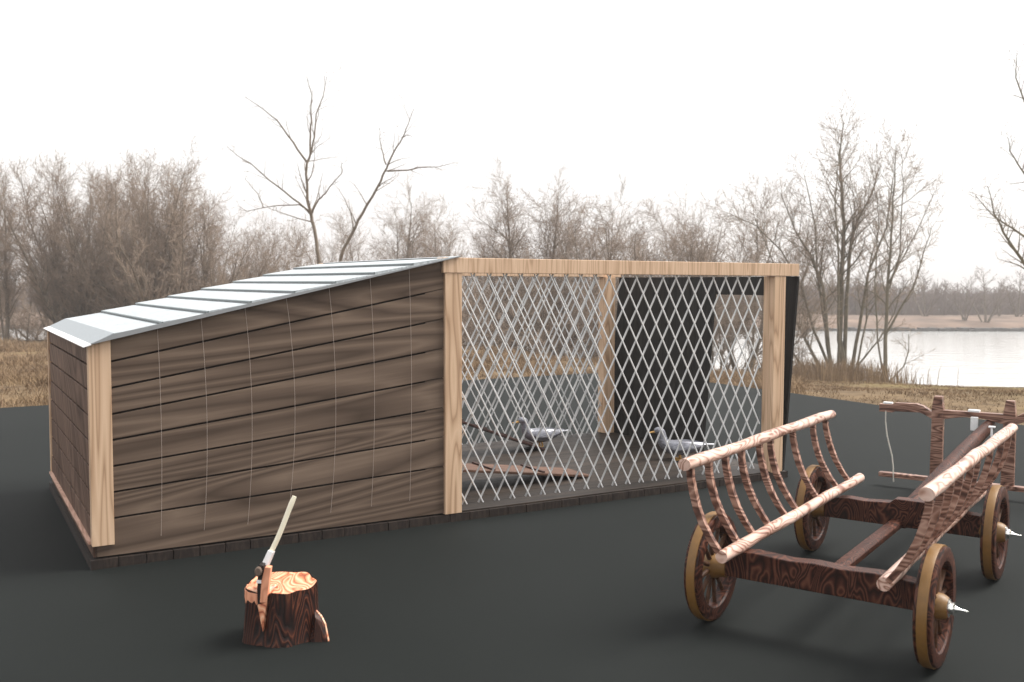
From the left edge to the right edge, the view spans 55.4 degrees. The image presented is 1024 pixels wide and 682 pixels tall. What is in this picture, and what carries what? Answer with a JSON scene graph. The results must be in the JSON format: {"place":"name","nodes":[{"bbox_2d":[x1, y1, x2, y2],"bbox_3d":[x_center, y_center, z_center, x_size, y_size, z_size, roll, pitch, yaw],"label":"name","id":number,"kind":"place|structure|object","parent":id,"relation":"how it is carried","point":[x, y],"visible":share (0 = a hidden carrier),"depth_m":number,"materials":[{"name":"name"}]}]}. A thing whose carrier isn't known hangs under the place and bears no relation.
{"place":"outdoors","nodes":[
{"label":"outdoors","id":0,"kind":"place"},
{"bbox_2d":[0,373,1023,681],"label":"ground","id":1,"kind":"structure","parent":0,"point":[588,593],"depth_m":5.30,"materials":[{"name":"grey asphalt"}]},
{"bbox_2d":[242,571,329,647],"bbox_3d":[-1.074,1.284,4.705,0.417,0.276,0.332,0,3,0],"label":"chopping block","id":2,"kind":"object","parent":1,"relation":"on","point":[290,614],"depth_m":4.59,"materials":[{"name":"brown wood"}]},
{"bbox_2d":[255,496,295,617],"bbox_3d":[-1.130,1.016,4.612,0.098,0.558,0.217,3,4,40],"label":"axe","id":3,"kind":"object","parent":2,"relation":"in","point":[263,571],"visible":0.95,"depth_m":4.56,"materials":[{"name":"beige wood"}]},
{"bbox_2d":[43,256,799,569],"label":"poultry coop","id":4,"kind":"structure","parent":1,"relation":"on","point":[237,415],"depth_m":6.71,"materials":[{"name":"brown wood"}]},
{"bbox_2d":[462,419,544,449],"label":"coop ramp","id":5,"kind":"structure","parent":4,"relation":"attached to","point":[502,435],"depth_m":9.36,"materials":[{"name":"brown wood"}]},
{"bbox_2d":[512,417,570,446],"bbox_3d":[0.300,0.901,9.765,0.632,0.302,0.213,-1,4,-20],"label":"duck","id":6,"kind":"object","parent":4,"relation":"on","point":[542,437],"visible":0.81,"depth_m":9.68},
{"bbox_2d":[650,427,713,460],"bbox_3d":[1.579,0.952,9.096,0.632,0.302,0.213,0,3,2],"label":"duck","id":7,"kind":"object","parent":4,"relation":"on","point":[674,444],"visible":0.82,"depth_m":9.05},
{"bbox_2d":[678,395,1023,668],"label":"hay cart","id":8,"kind":"object","parent":1,"relation":"on","point":[927,595],"visible":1,"depth_m":5.04,"materials":[{"name":"brown wood"}]},
{"bbox_2d":[0,336,1023,424],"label":"field","id":9,"kind":"structure","parent":0,"point":[981,406],"depth_m":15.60,"materials":[{"name":"brown plant"}]},
{"bbox_2d":[0,181,24,304],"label":"bare tree","id":10,"kind":"object","parent":9,"relation":"on","point":[0,242],"visible":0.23,"depth_m":44.00,"materials":[{"name":"brown plant"}]},
{"bbox_2d":[0,156,31,340],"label":"bare tree","id":11,"kind":"object","parent":9,"relation":"on","point":[7,288],"visible":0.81,"depth_m":41.80,"materials":[{"name":"brown plant"}]},
{"bbox_2d":[0,260,82,339],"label":"bare bush","id":12,"kind":"object","parent":9,"relation":"on","point":[44,321],"visible":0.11,"depth_m":50.17,"materials":[{"name":"brown plant"}]},
{"bbox_2d":[0,254,93,339],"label":"bare bush","id":13,"kind":"object","parent":9,"relation":"on","point":[26,328],"visible":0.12,"depth_m":51.80,"materials":[{"name":"brown plant"}]},
{"bbox_2d":[3,176,130,323],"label":"bare tree","id":14,"kind":"object","parent":9,"relation":"on","point":[41,307],"visible":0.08,"depth_m":45.75,"materials":[{"name":"brown plant"}]},
{"bbox_2d":[0,148,143,322],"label":"willow tree","id":15,"kind":"object","parent":9,"relation":"on","point":[65,301],"visible":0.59,"depth_m":42.84,"materials":[{"name":"brown plant"}]},
{"bbox_2d":[8,165,198,320],"bbox_3d":[-19.003,-4.010,46.093,9.210,8.588,7.444,-1,4,-20],"label":"willow tree","id":16,"kind":"object","parent":9,"relation":"on","point":[88,212],"visible":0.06,"depth_m":44.99,"materials":[{"name":"brown plant"}]},
{"bbox_2d":[30,136,208,312],"bbox_3d":[-16.412,-4.234,43.304,8.694,8.799,6.553,1,4,16],"label":"willow tree","id":17,"kind":"object","parent":9,"relation":"on","point":[114,288],"visible":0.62,"depth_m":41.75,"materials":[{"name":"brown plant"}]},
{"bbox_2d":[40,157,231,312],"bbox_3d":[-15.088,-3.956,41.894,7.464,8.612,9.235,-3,4,-40],"label":"willow tree","id":18,"kind":"object","parent":9,"relation":"on","point":[149,288],"visible":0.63,"depth_m":40.65,"materials":[{"name":"brown plant"}]},
{"bbox_2d":[121,162,287,297],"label":"willow tree","id":19,"kind":"object","parent":9,"relation":"on","point":[211,251],"visible":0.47,"depth_m":42.04,"materials":[{"name":"brown plant"}]},
{"bbox_2d":[150,196,297,290],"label":"bare tree","id":20,"kind":"object","parent":9,"relation":"on","point":[256,266],"visible":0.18,"depth_m":46.06,"materials":[{"name":"brown plant"}]},
{"bbox_2d":[209,217,314,282],"bbox_3d":[-13.534,-2.723,47.426,9.779,6.906,5.968,3,4,40],"label":"bare bush","id":21,"kind":"object","parent":9,"relation":"on","point":[260,250],"visible":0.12,"depth_m":47.55,"materials":[{"name":"brown plant"}]},
{"bbox_2d":[201,211,323,287],"bbox_3d":[-10.458,-2.642,42.288,5.719,6.177,9.371,2,4,30],"label":"bare bush","id":22,"kind":"object","parent":9,"relation":"on","point":[274,265],"visible":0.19,"depth_m":41.18,"materials":[{"name":"brown plant"}]},
{"bbox_2d":[222,62,346,263],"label":"sapling","id":23,"kind":"object","parent":9,"relation":"on","point":[309,210],"visible":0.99,"depth_m":26.91,"materials":[{"name":"brown plant"}]},
{"bbox_2d":[221,216,394,277],"bbox_3d":[-9.198,-2.609,49.328,7.570,7.666,12.404,3,4,40],"label":"bare bush","id":24,"kind":"object","parent":9,"relation":"on","point":[346,257],"visible":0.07,"depth_m":50.33,"materials":[{"name":"brown plant"}]},
{"bbox_2d":[279,201,424,264],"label":"bare tree","id":25,"kind":"object","parent":9,"relation":"on","point":[352,239],"visible":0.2,"depth_m":54.97,"materials":[{"name":"brown plant"}]},
{"bbox_2d":[333,83,462,261],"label":"sapling","id":26,"kind":"object","parent":9,"relation":"on","point":[358,220],"visible":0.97,"depth_m":27.50,"materials":[{"name":"brown plant"}]},
{"bbox_2d":[363,169,445,259],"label":"bare tree","id":27,"kind":"object","parent":9,"relation":"on","point":[410,245],"visible":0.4,"depth_m":51.50,"materials":[{"name":"brown plant"}]},
{"bbox_2d":[400,191,475,324],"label":"bare tree","id":28,"kind":"object","parent":9,"relation":"on","point":[440,240],"visible":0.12,"depth_m":55.85,"materials":[{"name":"brown plant"}]},
{"bbox_2d":[413,212,537,347],"bbox_3d":[-1.107,-2.605,52.046,8.692,8.802,14.243,0,3,-10],"label":"bare bush","id":29,"kind":"object","parent":9,"relation":"on","point":[449,250],"visible":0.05,"depth_m":51.14,"materials":[{"name":"brown plant"}]},
{"bbox_2d":[460,155,561,348],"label":"bare tree","id":30,"kind":"object","parent":9,"relation":"on","point":[511,244],"visible":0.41,"depth_m":43.27,"materials":[{"name":"brown plant"}]},
{"bbox_2d":[442,251,598,358],"bbox_3d":[-0.402,-1.404,41.137,13.451,5.115,8.209,-2,4,-30],"label":"bare bush","id":31,"kind":"object","parent":9,"relation":"on","point":[487,321],"visible":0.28,"depth_m":41.16,"materials":[{"name":"brown plant"}]},
{"bbox_2d":[439,248,617,358],"bbox_3d":[1.960,-1.282,42.864,14.751,5.610,9.002,2,4,30],"label":"bare bush","id":32,"kind":"object","parent":9,"relation":"on","point":[534,294],"visible":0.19,"depth_m":41.32,"materials":[{"name":"brown plant"}]},
{"bbox_2d":[512,166,601,356],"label":"bare tree","id":33,"kind":"object","parent":9,"relation":"on","point":[554,247],"visible":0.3,"depth_m":44.60,"materials":[{"name":"brown plant"}]},
{"bbox_2d":[480,184,651,355],"bbox_3d":[3.029,-2.704,45.200,7.243,9.188,9.041,-2,4,-30],"label":"bare tree","id":34,"kind":"object","parent":9,"relation":"on","point":[558,223],"visible":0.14,"depth_m":44.34,"materials":[{"name":"brown plant"}]},
{"bbox_2d":[462,250,722,359],"bbox_3d":[2.796,-1.150,42.762,9.452,5.890,15.489,3,4,40],"label":"bare bush","id":35,"kind":"object","parent":9,"relation":"on","point":[570,343],"visible":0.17,"depth_m":39.69,"materials":[{"name":"brown plant"}]},
{"bbox_2d":[556,188,739,337],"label":"willow tree","id":36,"kind":"object","parent":9,"relation":"on","point":[685,253],"visible":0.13,"depth_m":44.74,"materials":[{"name":"brown plant"}]},
{"bbox_2d":[548,171,769,358],"bbox_3d":[4.935,-2.570,42.763,8.254,9.070,10.212,-1,4,-20],"label":"willow tree","id":37,"kind":"object","parent":9,"relation":"on","point":[611,249],"visible":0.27,"depth_m":41.08,"materials":[{"name":"brown plant"}]},
{"bbox_2d":[581,185,774,333],"bbox_3d":[8.476,-3.134,50.185,9.500,9.655,7.611,-1,4,-20],"label":"bare tree","id":38,"kind":"object","parent":9,"relation":"on","point":[666,232],"visible":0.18,"depth_m":50.19,"materials":[{"name":"brown plant"}]},
{"bbox_2d":[628,214,848,370],"bbox_3d":[8.412,-1.956,43.675,8.771,7.895,14.372,-1,4,-20],"label":"bare bush","id":39,"kind":"object","parent":9,"relation":"on","point":[760,350],"visible":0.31,"depth_m":42.28,"materials":[{"name":"brown plant"}]},
{"bbox_2d":[657,170,864,370],"bbox_3d":[11.888,-3.070,47.185,9.999,10.161,8.011,1,4,20],"label":"bare tree","id":40,"kind":"object","parent":9,"relation":"on","point":[755,258],"visible":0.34,"depth_m":46.37,"materials":[{"name":"brown plant"}]},
{"bbox_2d":[701,89,920,370],"bbox_3d":[12.776,-4.617,42.304,8.981,12.612,5.191,0,3,0],"label":"riverside tree","id":41,"kind":"object","parent":9,"relation":"on","point":[841,328],"visible":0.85,"depth_m":41.85,"materials":[{"name":"brown plant"}]},
{"bbox_2d":[846,116,946,379],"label":"riverside tree","id":42,"kind":"object","parent":9,"relation":"on","point":[889,280],"visible":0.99,"depth_m":39.89,"materials":[{"name":"brown plant"}]},
{"bbox_2d":[962,43,1023,268],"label":"bare tree","id":43,"kind":"object","parent":9,"relation":"on","point":[1000,222],"visible":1,"depth_m":29.62,"materials":[{"name":"brown plant"}]},
{"bbox_2d":[0,294,1023,328],"bbox_3d":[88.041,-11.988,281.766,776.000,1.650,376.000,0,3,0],"label":"bank","id":44,"kind":"structure","parent":0,"point":[972,321],"depth_m":104.17,"materials":[{"name":"soil"}]},
{"bbox_2d":[0,275,1023,315],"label":"wood","id":45,"kind":"object","parent":44,"relation":"on","point":[916,311],"visible":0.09,"depth_m":119.02,"materials":[{"name":"plant"}]},
{"bbox_2d":[3,325,1023,331],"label":"stone revetment","id":46,"kind":"object","parent":44,"relation":"on","point":[1021,329],"visible":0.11,"depth_m":98.83,"materials":[{"name":"grey stone"}]},
{"bbox_2d":[798,271,825,312],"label":"tree","id":47,"kind":"object","parent":44,"relation":"on","point":[809,291],"visible":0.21,"depth_m":119.74,"materials":[{"name":"brown plant"}]},
{"bbox_2d":[823,265,844,314],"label":"tree","id":48,"kind":"object","parent":44,"relation":"on","point":[832,306],"visible":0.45,"depth_m":114.55,"materials":[{"name":"brown plant"}]},
{"bbox_2d":[849,265,867,314],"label":"tree","id":49,"kind":"object","parent":44,"relation":"on","point":[856,293],"visible":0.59,"depth_m":117.42,"materials":[{"name":"brown plant"}]},
{"bbox_2d":[870,270,889,315],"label":"tree","id":50,"kind":"object","parent":44,"relation":"on","point":[880,306],"visible":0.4,"depth_m":115.31,"materials":[{"name":"brown plant"}]},
{"bbox_2d":[892,272,913,314],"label":"tree","id":51,"kind":"object","parent":44,"relation":"on","point":[901,289],"visible":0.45,"depth_m":119.77,"materials":[{"name":"brown plant"}]},
{"bbox_2d":[898,267,949,315],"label":"tree","id":52,"kind":"object","parent":44,"relation":"on","point":[921,297],"visible":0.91,"depth_m":111.68,"materials":[{"name":"brown plant"}]},
{"bbox_2d":[928,283,962,314],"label":"tree","id":53,"kind":"object","parent":44,"relation":"on","point":[945,301],"visible":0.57,"depth_m":117.84,"materials":[{"name":"brown plant"}]},
{"bbox_2d":[947,276,986,320],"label":"tree","id":54,"kind":"object","parent":44,"relation":"on","point":[964,317],"visible":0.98,"depth_m":105.94,"materials":[{"name":"brown plant"}]},
{"bbox_2d":[956,268,1016,321],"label":"tree","id":55,"kind":"object","parent":44,"relation":"on","point":[992,305],"visible":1,"depth_m":103.77,"materials":[{"name":"brown plant"}]},
{"bbox_2d":[992,276,1007,315],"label":"tree","id":56,"kind":"object","parent":44,"relation":"on","point":[999,307],"visible":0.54,"depth_m":111.72,"materials":[{"name":"brown plant"}]},
{"bbox_2d":[997,270,1023,316],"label":"tree","id":57,"kind":"object","parent":44,"relation":"on","point":[1018,304],"visible":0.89,"depth_m":109.77,"materials":[{"name":"brown plant"}]},
{"bbox_2d":[0,0,1023,293],"label":"sky","id":58,"kind":"structure","parent":0,"point":[669,96],"materials":[{"name":"white"}]},
{"bbox_2d":[9,329,1023,386],"bbox_3d":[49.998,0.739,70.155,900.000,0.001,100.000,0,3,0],"label":"river","id":59,"kind":"structure","parent":0,"point":[987,358],"depth_m":66.17,"materials":[{"name":"grey liquid"}]},
{"bbox_2d":[462,462,588,476],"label":"coop ramp","id":60,"kind":"structure","parent":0,"point":[488,468],"depth_m":8.04,"materials":[{"name":"brown wood"}]}
]}

